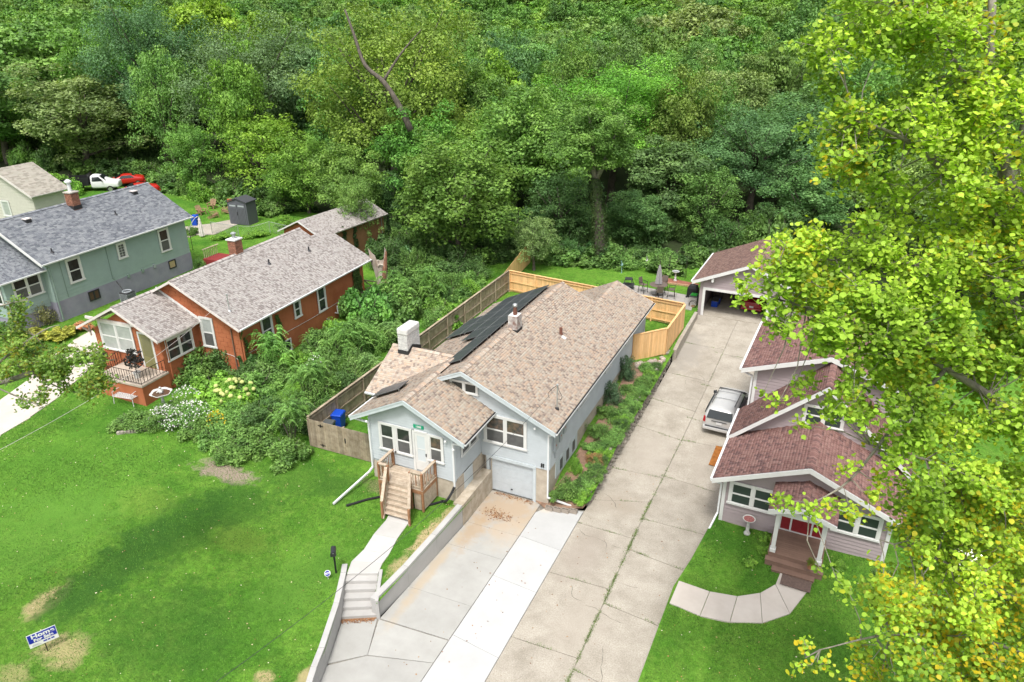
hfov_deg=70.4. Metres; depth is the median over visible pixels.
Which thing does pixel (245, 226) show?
chain link fence
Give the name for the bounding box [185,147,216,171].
bush
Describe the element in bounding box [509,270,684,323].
cedar fence
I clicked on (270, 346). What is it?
bush
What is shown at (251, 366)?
bush
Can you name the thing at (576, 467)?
bush
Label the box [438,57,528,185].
tree
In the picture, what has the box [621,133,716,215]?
tree
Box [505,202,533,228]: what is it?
bush
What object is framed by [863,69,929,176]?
tree
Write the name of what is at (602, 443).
bush
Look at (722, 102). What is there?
tree
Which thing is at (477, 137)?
tree
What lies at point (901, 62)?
tree
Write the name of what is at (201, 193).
bush
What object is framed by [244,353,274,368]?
bush
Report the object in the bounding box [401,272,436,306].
bush
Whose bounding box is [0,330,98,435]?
side walk
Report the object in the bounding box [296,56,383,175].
tree
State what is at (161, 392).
bath
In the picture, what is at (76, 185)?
bush
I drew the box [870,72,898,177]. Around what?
tree
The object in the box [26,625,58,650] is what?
sale sign
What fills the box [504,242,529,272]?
cedar fence
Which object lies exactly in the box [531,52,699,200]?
tree
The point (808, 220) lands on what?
bush
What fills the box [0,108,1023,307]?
forest floor
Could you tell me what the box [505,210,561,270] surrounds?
tree
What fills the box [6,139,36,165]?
bush
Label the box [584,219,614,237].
bush
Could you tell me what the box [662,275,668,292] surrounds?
patio chair
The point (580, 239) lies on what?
bush
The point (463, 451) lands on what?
window
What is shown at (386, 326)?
bush
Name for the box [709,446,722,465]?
rust board
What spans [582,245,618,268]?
bush
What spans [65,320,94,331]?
bush
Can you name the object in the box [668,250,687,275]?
garden arch
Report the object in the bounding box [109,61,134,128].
tree
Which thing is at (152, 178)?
bush
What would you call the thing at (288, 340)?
window
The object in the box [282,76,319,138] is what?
tree
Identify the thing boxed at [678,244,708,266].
bush
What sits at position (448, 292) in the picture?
bush
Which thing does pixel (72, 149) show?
bush
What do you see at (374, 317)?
bush
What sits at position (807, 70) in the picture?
tree
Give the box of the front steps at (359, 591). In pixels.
[341,575,377,619]
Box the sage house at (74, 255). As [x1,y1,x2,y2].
[0,179,193,334]
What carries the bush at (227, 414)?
on the ground at (722, 573)
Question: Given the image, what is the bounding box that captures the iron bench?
[112,387,136,406]
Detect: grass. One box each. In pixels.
[642,521,1014,681]
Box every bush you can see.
[0,142,12,160]
[0,322,9,341]
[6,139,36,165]
[7,132,39,152]
[9,327,47,344]
[31,304,58,326]
[32,138,44,151]
[32,141,67,172]
[33,130,55,144]
[37,135,76,160]
[40,325,75,341]
[49,172,82,188]
[51,128,80,154]
[63,155,100,174]
[64,178,84,195]
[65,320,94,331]
[89,136,128,159]
[89,137,110,151]
[95,157,135,176]
[98,129,128,138]
[106,407,150,433]
[120,145,147,161]
[127,158,159,178]
[131,124,148,136]
[136,404,183,432]
[139,141,162,161]
[140,133,171,149]
[142,156,164,167]
[143,143,163,161]
[145,161,178,182]
[149,132,161,144]
[156,173,181,192]
[157,397,190,414]
[157,401,213,429]
[160,145,187,162]
[160,172,184,182]
[161,182,178,194]
[172,342,215,388]
[174,174,194,196]
[176,413,214,442]
[179,181,213,202]
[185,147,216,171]
[186,226,198,236]
[188,175,212,192]
[189,392,231,418]
[190,370,238,400]
[192,257,205,269]
[196,421,234,455]
[204,348,231,375]
[207,178,237,203]
[208,178,232,194]
[209,231,235,240]
[209,377,263,412]
[210,439,250,465]
[212,399,253,434]
[218,185,262,208]
[224,423,283,466]
[225,175,248,185]
[228,359,257,381]
[228,394,288,433]
[236,180,267,199]
[237,370,285,397]
[240,229,270,239]
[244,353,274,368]
[244,356,286,372]
[246,325,297,369]
[251,184,275,201]
[254,357,291,388]
[256,199,284,217]
[259,196,291,205]
[262,387,306,427]
[264,391,314,438]
[265,189,295,206]
[266,433,313,475]
[271,214,296,228]
[278,398,317,436]
[280,352,333,396]
[281,197,319,214]
[290,349,309,368]
[293,360,312,374]
[296,372,340,406]
[297,326,343,356]
[299,329,330,345]
[305,385,333,408]
[306,358,335,372]
[307,327,344,347]
[308,342,336,362]
[313,351,351,382]
[318,320,369,359]
[318,374,340,393]
[320,316,343,331]
[322,348,349,361]
[330,361,356,385]
[333,369,360,393]
[336,317,378,351]
[338,289,361,318]
[341,347,369,377]
[344,284,393,321]
[346,317,373,341]
[347,312,379,329]
[352,332,376,356]
[354,353,382,374]
[356,321,388,357]
[361,284,394,325]
[364,233,395,256]
[365,247,403,269]
[367,238,410,270]
[375,270,417,305]
[378,320,402,341]
[383,219,402,228]
[383,220,399,229]
[384,226,409,239]
[384,326,397,350]
[385,226,402,236]
[388,265,411,279]
[391,296,424,323]
[392,234,412,249]
[395,244,411,264]
[397,246,425,274]
[399,255,427,268]
[401,226,427,246]
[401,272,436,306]
[401,277,432,296]
[402,263,439,278]
[413,228,441,255]
[415,272,451,293]
[417,266,446,298]
[420,309,442,328]
[421,251,431,263]
[424,225,453,242]
[424,297,452,316]
[426,253,447,270]
[426,292,450,308]
[426,304,443,322]
[430,237,450,258]
[430,305,462,329]
[434,259,471,281]
[435,272,466,288]
[439,284,458,303]
[439,305,451,317]
[446,240,488,261]
[446,242,474,267]
[450,284,471,299]
[451,234,478,249]
[455,277,480,296]
[458,256,494,279]
[458,296,469,304]
[462,269,487,288]
[463,253,485,265]
[477,238,497,247]
[480,240,510,264]
[492,244,516,261]
[493,211,521,238]
[503,232,540,254]
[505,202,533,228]
[509,232,523,254]
[518,226,544,245]
[530,246,554,265]
[531,202,543,215]
[535,201,558,229]
[542,221,558,244]
[543,245,579,266]
[547,238,561,246]
[548,212,594,245]
[549,489,562,502]
[553,227,586,246]
[554,245,572,267]
[554,475,580,502]
[558,237,584,259]
[567,209,585,222]
[567,457,582,476]
[568,254,593,269]
[573,494,585,505]
[574,474,597,484]
[575,475,587,487]
[576,245,586,255]
[576,477,594,494]
[576,481,595,496]
[580,440,601,452]
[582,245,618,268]
[583,240,610,257]
[583,468,603,483]
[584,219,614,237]
[585,422,611,441]
[585,452,603,465]
[586,449,604,456]
[587,455,600,464]
[587,463,607,473]
[587,466,602,477]
[588,463,603,476]
[595,443,607,450]
[596,405,620,425]
[596,439,611,448]
[596,453,609,465]
[597,435,614,447]
[599,250,644,271]
[599,447,612,457]
[600,242,635,269]
[600,432,617,445]
[602,379,623,406]
[604,196,622,213]
[606,216,647,250]
[606,429,622,442]
[608,427,624,438]
[609,434,620,446]
[612,418,630,432]
[613,415,629,427]
[617,406,633,415]
[617,408,633,416]
[618,355,637,382]
[618,397,637,408]
[619,384,634,395]
[620,413,634,423]
[623,397,642,411]
[626,244,650,257]
[630,392,644,400]
[631,247,644,266]
[633,376,652,384]
[634,381,641,386]
[634,385,647,395]
[636,220,665,250]
[638,249,654,259]
[638,362,652,372]
[638,385,650,394]
[640,247,670,265]
[640,372,657,381]
[642,370,657,377]
[644,252,685,276]
[645,247,677,262]
[648,369,659,375]
[649,361,662,370]
[660,212,680,243]
[661,250,691,265]
[671,213,696,239]
[673,223,701,243]
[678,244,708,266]
[680,204,712,222]
[683,241,710,267]
[684,258,705,269]
[686,227,729,246]
[695,216,746,250]
[696,195,724,214]
[696,210,720,230]
[703,246,719,263]
[704,216,747,251]
[732,216,754,227]
[733,221,762,246]
[742,209,771,219]
[742,556,757,568]
[748,201,778,225]
[755,212,792,242]
[757,542,768,555]
[758,531,770,543]
[772,201,812,238]
[790,204,829,237]
[825,224,840,236]
[834,559,848,572]
[871,566,891,578]
[904,593,953,623]
[928,520,990,552]
[958,548,981,570]
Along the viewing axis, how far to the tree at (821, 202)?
71.94 m
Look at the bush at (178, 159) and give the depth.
107.45 m
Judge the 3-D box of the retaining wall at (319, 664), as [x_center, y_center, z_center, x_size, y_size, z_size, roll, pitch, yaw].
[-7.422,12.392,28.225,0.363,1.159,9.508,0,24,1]
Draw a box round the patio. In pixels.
[633,285,692,310]
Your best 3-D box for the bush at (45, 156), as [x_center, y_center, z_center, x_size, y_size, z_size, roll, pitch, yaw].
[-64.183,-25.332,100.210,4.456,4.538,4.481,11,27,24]
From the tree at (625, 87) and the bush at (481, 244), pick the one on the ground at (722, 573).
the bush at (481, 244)
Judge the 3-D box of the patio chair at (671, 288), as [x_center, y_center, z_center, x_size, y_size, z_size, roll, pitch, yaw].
[13.052,-4.154,59.342,0.657,1.302,0.615,6,25,13]
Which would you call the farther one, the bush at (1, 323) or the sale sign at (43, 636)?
the bush at (1, 323)
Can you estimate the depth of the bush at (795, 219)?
71.32 m
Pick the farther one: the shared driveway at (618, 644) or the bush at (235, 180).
the bush at (235, 180)
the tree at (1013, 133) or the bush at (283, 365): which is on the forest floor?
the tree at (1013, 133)
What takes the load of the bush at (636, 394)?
on the mulch bed at (581, 453)
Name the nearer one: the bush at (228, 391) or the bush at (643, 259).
the bush at (228, 391)
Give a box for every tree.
[0,6,126,127]
[0,62,157,163]
[0,65,67,163]
[0,289,124,412]
[45,20,130,138]
[69,0,217,162]
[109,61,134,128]
[112,48,183,133]
[122,347,143,378]
[125,27,199,171]
[158,114,227,183]
[163,0,270,146]
[166,7,316,180]
[189,31,275,181]
[200,102,312,191]
[223,23,293,152]
[256,164,296,204]
[261,21,352,160]
[262,129,347,212]
[280,25,328,71]
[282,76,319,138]
[284,0,487,204]
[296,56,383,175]
[305,54,374,159]
[307,141,383,209]
[328,164,383,236]
[351,49,425,175]
[363,170,409,223]
[364,98,456,220]
[369,125,530,262]
[375,32,423,120]
[412,51,477,133]
[413,115,516,210]
[423,45,474,82]
[428,100,512,186]
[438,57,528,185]
[444,33,480,67]
[462,200,518,245]
[464,47,552,111]
[466,29,542,86]
[468,95,524,205]
[480,82,607,201]
[490,24,562,76]
[505,83,590,203]
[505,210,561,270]
[515,160,606,236]
[521,77,573,112]
[524,62,562,87]
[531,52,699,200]
[541,29,602,104]
[544,91,648,257]
[549,45,595,100]
[580,23,651,129]
[584,54,649,133]
[604,188,671,238]
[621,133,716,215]
[624,50,684,128]
[633,0,754,46]
[633,64,686,142]
[635,63,723,172]
[656,55,713,117]
[669,154,751,236]
[672,22,727,87]
[686,46,738,83]
[687,91,839,216]
[690,64,752,194]
[692,47,779,180]
[730,0,1023,681]
[733,50,802,86]
[736,30,816,160]
[754,160,859,230]
[755,81,831,194]
[768,30,832,106]
[792,35,875,110]
[796,21,892,179]
[811,56,906,209]
[827,30,888,89]
[846,146,974,274]
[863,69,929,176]
[865,67,964,206]
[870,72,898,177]
[879,52,928,86]
[887,47,980,218]
[911,151,1021,311]
[938,91,1019,181]
[944,34,1023,105]
[1007,97,1023,169]
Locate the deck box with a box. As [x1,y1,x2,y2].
[689,293,698,305]
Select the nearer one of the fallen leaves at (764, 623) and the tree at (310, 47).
the fallen leaves at (764, 623)
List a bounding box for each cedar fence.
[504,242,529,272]
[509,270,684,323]
[631,328,666,360]
[664,304,685,354]
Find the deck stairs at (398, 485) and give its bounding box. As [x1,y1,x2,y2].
[377,449,437,525]
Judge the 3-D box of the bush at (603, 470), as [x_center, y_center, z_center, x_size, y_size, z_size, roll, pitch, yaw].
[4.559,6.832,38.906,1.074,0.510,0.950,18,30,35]
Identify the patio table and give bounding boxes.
[650,281,667,296]
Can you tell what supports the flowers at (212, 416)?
on the ground at (722, 573)
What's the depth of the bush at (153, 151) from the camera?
107.65 m
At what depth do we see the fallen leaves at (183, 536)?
34.13 m
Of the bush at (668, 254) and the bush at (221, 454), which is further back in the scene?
the bush at (668, 254)
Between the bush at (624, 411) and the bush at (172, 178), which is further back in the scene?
the bush at (172, 178)
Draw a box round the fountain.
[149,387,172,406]
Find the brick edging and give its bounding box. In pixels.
[666,282,688,286]
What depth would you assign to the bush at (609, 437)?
40.83 m
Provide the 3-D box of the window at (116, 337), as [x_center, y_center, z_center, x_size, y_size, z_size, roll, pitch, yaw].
[-24.861,-0.236,45.720,2.930,1.950,0.100,9,26,20]
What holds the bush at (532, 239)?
on the ground at (722, 573)
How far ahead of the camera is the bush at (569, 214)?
77.06 m
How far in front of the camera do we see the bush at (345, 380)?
45.42 m
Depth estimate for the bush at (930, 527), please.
33.53 m
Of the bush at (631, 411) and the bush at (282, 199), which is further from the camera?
the bush at (282, 199)
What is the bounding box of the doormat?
[780,573,811,592]
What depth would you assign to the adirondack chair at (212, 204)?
83.00 m
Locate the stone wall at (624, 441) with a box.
[586,350,670,505]
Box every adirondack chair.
[194,205,206,215]
[206,198,217,208]
[207,209,218,218]
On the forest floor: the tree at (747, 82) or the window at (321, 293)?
the tree at (747, 82)
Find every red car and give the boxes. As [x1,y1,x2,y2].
[113,173,145,183]
[124,182,160,190]
[740,296,765,311]
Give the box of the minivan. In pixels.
[702,387,748,433]
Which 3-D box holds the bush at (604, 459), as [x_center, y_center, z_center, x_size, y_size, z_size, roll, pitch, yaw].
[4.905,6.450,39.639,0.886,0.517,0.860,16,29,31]
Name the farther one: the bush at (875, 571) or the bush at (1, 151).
the bush at (1, 151)
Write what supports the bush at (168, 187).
on the forest floor
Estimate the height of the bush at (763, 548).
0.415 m
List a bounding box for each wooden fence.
[306,270,509,421]
[306,418,370,461]
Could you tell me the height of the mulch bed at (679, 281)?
0.058 m
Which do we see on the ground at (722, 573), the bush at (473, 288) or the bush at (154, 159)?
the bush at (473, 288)
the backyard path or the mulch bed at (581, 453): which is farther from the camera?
the backyard path
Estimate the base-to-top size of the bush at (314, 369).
3.135 m
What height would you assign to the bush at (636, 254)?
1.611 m
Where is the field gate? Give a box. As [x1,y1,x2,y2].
[364,280,376,290]
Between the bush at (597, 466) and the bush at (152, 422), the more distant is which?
the bush at (152, 422)
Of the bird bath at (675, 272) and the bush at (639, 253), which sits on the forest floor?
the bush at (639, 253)
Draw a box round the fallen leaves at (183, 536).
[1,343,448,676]
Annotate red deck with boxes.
[202,244,229,264]
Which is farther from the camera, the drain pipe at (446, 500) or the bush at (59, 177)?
the bush at (59, 177)
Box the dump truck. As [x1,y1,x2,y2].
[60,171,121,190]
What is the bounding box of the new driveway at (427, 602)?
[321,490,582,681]
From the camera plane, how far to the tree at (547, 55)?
118.10 m
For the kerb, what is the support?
on the ground at (722, 573)
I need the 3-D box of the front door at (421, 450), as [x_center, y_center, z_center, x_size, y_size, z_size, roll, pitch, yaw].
[-4.476,5.506,35.988,0.700,2.150,0.100,10,27,22]
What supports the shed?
on the ground at (722, 573)
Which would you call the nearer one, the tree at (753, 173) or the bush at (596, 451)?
the bush at (596, 451)
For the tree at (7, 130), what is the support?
on the forest floor
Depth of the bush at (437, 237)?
70.33 m
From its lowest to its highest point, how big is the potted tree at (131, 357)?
1.963 m
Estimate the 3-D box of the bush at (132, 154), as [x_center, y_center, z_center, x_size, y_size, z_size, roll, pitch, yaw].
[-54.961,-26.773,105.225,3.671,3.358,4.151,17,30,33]
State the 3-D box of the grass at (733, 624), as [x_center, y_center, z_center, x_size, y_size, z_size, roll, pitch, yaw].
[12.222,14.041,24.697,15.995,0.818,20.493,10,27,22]
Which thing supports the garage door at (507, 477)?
in the bungalow
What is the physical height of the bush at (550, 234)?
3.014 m
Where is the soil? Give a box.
[537,496,586,507]
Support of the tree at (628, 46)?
on the forest floor
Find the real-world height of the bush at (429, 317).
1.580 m
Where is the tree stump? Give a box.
[368,248,389,285]
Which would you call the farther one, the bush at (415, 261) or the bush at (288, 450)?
the bush at (415, 261)
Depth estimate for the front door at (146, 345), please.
45.15 m
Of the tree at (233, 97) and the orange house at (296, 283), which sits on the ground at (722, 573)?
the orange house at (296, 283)
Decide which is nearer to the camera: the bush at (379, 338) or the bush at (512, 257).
the bush at (379, 338)
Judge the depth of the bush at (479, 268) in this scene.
63.34 m
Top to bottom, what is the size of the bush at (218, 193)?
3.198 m
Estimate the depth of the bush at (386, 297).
54.47 m
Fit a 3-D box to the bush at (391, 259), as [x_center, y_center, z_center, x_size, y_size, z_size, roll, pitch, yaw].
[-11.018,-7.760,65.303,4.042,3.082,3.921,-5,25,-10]
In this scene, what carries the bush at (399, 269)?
on the ground at (722, 573)
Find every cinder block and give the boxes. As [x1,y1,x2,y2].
[545,504,553,511]
[553,506,560,512]
[561,507,568,513]
[569,507,577,514]
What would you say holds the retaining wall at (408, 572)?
on the ground at (722, 573)
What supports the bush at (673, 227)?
on the forest floor
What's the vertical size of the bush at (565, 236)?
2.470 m
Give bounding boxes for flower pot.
[806,556,815,569]
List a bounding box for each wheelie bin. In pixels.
[191,214,198,225]
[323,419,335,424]
[330,409,346,426]
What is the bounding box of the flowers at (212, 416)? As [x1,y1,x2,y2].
[206,410,225,428]
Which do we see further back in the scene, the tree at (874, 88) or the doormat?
the tree at (874, 88)
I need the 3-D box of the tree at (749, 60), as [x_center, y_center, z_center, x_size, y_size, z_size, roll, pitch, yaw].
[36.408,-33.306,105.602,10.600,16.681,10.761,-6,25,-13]
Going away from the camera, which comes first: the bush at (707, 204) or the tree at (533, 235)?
the tree at (533, 235)
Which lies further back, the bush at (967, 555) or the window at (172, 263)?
the window at (172, 263)
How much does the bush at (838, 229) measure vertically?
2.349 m
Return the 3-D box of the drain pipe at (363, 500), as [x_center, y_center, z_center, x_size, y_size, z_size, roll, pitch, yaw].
[-7.363,7.965,36.245,1.828,0.160,0.162,-11,26,-22]
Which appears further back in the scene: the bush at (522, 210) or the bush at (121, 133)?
the bush at (121, 133)
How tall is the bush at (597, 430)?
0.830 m
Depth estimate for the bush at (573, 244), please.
67.45 m
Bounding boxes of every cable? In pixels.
[0,312,209,449]
[216,387,556,681]
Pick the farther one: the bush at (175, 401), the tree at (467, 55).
the tree at (467, 55)
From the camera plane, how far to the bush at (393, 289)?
55.08 m
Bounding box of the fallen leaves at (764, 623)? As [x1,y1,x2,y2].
[661,531,919,681]
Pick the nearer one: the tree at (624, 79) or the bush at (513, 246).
the bush at (513, 246)
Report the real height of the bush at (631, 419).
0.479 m
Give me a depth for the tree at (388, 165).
94.59 m
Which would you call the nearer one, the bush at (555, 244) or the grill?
the grill
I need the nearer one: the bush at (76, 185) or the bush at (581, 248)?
the bush at (581, 248)
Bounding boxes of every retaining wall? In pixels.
[306,564,347,681]
[370,504,462,614]
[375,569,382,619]
[453,468,491,524]
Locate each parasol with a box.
[187,216,204,237]
[655,261,661,283]
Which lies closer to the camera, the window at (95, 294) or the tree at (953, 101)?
the window at (95, 294)
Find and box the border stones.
[116,424,182,434]
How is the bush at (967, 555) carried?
on the ground at (722, 573)
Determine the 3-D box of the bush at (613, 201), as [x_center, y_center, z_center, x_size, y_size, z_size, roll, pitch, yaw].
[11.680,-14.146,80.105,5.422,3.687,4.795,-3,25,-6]
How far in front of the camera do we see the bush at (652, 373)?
47.79 m
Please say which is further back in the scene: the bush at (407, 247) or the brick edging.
the bush at (407, 247)
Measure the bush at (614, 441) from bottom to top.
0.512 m
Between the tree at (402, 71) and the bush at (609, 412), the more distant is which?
the tree at (402, 71)
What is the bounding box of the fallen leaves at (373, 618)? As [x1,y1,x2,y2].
[340,480,704,679]
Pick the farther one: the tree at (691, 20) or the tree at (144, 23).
the tree at (691, 20)
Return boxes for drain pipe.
[346,496,379,506]
[413,487,454,506]
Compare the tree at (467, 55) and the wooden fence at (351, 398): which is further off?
the tree at (467, 55)
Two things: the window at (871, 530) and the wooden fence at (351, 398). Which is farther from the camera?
the wooden fence at (351, 398)
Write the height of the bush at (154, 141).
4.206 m
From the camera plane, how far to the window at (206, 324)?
46.79 m
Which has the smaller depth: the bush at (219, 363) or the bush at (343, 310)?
the bush at (219, 363)
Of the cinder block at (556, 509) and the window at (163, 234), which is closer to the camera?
the cinder block at (556, 509)
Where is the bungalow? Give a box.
[333,280,654,505]
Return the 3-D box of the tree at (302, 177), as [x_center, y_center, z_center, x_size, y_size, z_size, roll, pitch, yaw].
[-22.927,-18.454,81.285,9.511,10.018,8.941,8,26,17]
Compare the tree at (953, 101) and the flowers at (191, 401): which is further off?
the tree at (953, 101)
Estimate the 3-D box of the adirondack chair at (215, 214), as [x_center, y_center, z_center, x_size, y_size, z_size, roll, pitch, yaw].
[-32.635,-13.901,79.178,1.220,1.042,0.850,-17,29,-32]
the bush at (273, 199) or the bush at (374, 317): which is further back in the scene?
the bush at (273, 199)
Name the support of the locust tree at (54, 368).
on the ground at (722, 573)
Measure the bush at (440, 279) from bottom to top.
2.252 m
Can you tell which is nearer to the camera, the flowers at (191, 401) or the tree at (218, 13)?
the flowers at (191, 401)
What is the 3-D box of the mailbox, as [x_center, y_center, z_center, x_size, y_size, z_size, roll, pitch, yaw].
[-7.745,9.668,31.738,0.243,1.439,0.463,-5,25,-10]
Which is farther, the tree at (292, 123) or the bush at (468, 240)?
the tree at (292, 123)
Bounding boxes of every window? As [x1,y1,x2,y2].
[0,200,12,216]
[0,290,5,305]
[11,274,44,299]
[64,255,85,284]
[88,288,100,301]
[97,321,137,354]
[115,241,128,259]
[157,227,172,252]
[164,328,195,362]
[168,259,176,268]
[198,316,217,348]
[260,315,274,335]
[285,337,292,349]
[293,300,302,319]
[316,286,327,313]
[378,421,395,452]
[394,425,413,456]
[427,434,444,464]
[449,378,478,395]
[461,434,478,457]
[483,415,527,451]
[577,394,589,410]
[726,481,775,515]
[802,403,844,430]
[830,509,883,542]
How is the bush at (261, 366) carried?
on the ground at (722, 573)
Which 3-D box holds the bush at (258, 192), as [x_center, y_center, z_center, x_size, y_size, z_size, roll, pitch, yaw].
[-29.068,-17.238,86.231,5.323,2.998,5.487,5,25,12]
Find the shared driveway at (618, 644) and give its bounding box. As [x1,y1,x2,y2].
[485,315,758,681]
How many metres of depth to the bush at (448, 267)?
62.51 m
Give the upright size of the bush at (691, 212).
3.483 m
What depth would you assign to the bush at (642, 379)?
46.75 m
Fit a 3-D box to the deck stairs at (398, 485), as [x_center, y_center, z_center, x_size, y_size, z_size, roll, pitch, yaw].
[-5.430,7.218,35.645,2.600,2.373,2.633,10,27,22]
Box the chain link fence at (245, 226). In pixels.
[210,222,286,236]
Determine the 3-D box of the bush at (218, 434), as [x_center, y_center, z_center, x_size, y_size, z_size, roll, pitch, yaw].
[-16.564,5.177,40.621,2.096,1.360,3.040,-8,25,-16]
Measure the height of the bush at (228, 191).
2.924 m
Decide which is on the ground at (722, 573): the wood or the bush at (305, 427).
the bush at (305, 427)
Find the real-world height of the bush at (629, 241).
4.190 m
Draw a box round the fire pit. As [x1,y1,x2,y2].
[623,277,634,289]
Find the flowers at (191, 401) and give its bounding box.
[148,355,329,431]
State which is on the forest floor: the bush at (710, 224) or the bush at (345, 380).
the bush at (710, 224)
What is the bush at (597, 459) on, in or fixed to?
on the mulch bed at (581, 453)
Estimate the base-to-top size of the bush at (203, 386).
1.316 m
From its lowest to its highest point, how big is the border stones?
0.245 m
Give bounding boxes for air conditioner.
[116,281,136,301]
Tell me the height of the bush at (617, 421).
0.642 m
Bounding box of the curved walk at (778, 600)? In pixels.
[670,573,805,623]
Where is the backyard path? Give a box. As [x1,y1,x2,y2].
[185,220,237,234]
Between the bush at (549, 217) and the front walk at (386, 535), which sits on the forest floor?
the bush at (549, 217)
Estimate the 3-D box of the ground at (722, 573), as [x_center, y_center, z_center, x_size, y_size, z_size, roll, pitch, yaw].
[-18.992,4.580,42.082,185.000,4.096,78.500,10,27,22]
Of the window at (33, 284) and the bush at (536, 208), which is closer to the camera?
the window at (33, 284)
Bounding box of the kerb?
[672,312,697,360]
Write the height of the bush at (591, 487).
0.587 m
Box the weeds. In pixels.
[527,342,742,681]
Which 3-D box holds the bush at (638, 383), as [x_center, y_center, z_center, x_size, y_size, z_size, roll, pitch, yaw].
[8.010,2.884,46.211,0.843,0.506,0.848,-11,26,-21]
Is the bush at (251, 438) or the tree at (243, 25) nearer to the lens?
the bush at (251, 438)
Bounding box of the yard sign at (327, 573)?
[324,570,330,576]
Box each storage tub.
[711,298,718,306]
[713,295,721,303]
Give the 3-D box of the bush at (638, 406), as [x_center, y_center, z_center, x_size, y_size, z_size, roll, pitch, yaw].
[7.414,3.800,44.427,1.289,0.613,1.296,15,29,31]
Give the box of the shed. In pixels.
[225,194,257,225]
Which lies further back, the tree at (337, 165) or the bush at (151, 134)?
the bush at (151, 134)
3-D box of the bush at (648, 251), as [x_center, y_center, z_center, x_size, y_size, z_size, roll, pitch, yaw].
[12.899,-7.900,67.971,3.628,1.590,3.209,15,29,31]
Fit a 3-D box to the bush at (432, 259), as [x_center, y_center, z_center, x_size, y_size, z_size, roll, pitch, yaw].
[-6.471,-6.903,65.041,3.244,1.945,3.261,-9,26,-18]
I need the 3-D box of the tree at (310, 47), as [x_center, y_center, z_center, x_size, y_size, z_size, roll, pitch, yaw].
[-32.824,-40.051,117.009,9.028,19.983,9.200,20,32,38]
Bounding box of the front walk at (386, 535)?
[347,515,407,574]
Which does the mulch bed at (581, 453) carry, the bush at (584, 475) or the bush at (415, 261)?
the bush at (584, 475)
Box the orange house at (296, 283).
[76,227,371,405]
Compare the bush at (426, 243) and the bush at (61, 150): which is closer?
the bush at (426, 243)
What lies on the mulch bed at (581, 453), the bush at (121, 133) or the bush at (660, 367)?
the bush at (660, 367)
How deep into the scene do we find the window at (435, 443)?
35.48 m
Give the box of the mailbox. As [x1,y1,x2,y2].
[330,546,336,572]
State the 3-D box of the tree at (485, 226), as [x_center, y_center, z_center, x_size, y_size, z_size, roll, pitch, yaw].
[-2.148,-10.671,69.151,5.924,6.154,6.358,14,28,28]
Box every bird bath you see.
[672,270,679,280]
[743,514,755,535]
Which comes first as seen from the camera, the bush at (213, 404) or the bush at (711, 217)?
the bush at (213, 404)
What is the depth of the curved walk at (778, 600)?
30.93 m
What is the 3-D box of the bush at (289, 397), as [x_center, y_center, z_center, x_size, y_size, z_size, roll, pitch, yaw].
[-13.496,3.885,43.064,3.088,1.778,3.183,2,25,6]
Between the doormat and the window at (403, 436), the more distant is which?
the window at (403, 436)
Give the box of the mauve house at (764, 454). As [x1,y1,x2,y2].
[709,313,912,583]
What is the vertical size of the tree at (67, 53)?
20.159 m
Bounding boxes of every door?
[138,334,156,368]
[228,203,238,223]
[236,204,247,224]
[414,432,428,471]
[463,463,472,488]
[490,458,532,498]
[791,519,811,534]
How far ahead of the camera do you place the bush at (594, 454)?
39.51 m
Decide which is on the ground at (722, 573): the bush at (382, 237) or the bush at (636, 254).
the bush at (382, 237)
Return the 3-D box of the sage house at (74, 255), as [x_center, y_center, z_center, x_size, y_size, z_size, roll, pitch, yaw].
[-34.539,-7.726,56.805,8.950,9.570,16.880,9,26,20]
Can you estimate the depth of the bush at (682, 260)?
65.70 m
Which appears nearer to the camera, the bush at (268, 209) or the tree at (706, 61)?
the bush at (268, 209)
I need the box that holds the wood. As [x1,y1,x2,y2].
[0,0,1023,110]
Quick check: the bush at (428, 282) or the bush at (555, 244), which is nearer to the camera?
the bush at (428, 282)
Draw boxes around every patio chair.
[638,276,647,293]
[655,286,663,296]
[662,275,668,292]
[667,282,676,296]
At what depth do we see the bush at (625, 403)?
44.26 m
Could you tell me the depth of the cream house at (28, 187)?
69.00 m
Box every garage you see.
[277,200,390,252]
[691,239,800,323]
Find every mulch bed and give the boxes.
[553,360,658,495]
[662,277,698,284]
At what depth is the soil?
37.59 m
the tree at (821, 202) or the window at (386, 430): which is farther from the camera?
the tree at (821, 202)
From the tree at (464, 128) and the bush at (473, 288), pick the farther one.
the tree at (464, 128)
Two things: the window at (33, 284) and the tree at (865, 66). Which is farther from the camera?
the tree at (865, 66)
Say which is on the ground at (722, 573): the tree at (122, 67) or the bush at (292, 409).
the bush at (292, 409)
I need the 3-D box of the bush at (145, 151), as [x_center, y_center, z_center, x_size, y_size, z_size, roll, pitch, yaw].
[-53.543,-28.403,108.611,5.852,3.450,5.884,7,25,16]
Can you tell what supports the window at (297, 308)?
in the orange house at (296, 283)
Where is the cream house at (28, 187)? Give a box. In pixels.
[0,162,67,218]
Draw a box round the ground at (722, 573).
[0,185,1023,681]
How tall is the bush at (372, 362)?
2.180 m
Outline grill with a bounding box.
[686,284,698,297]
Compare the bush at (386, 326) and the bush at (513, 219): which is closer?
the bush at (386, 326)

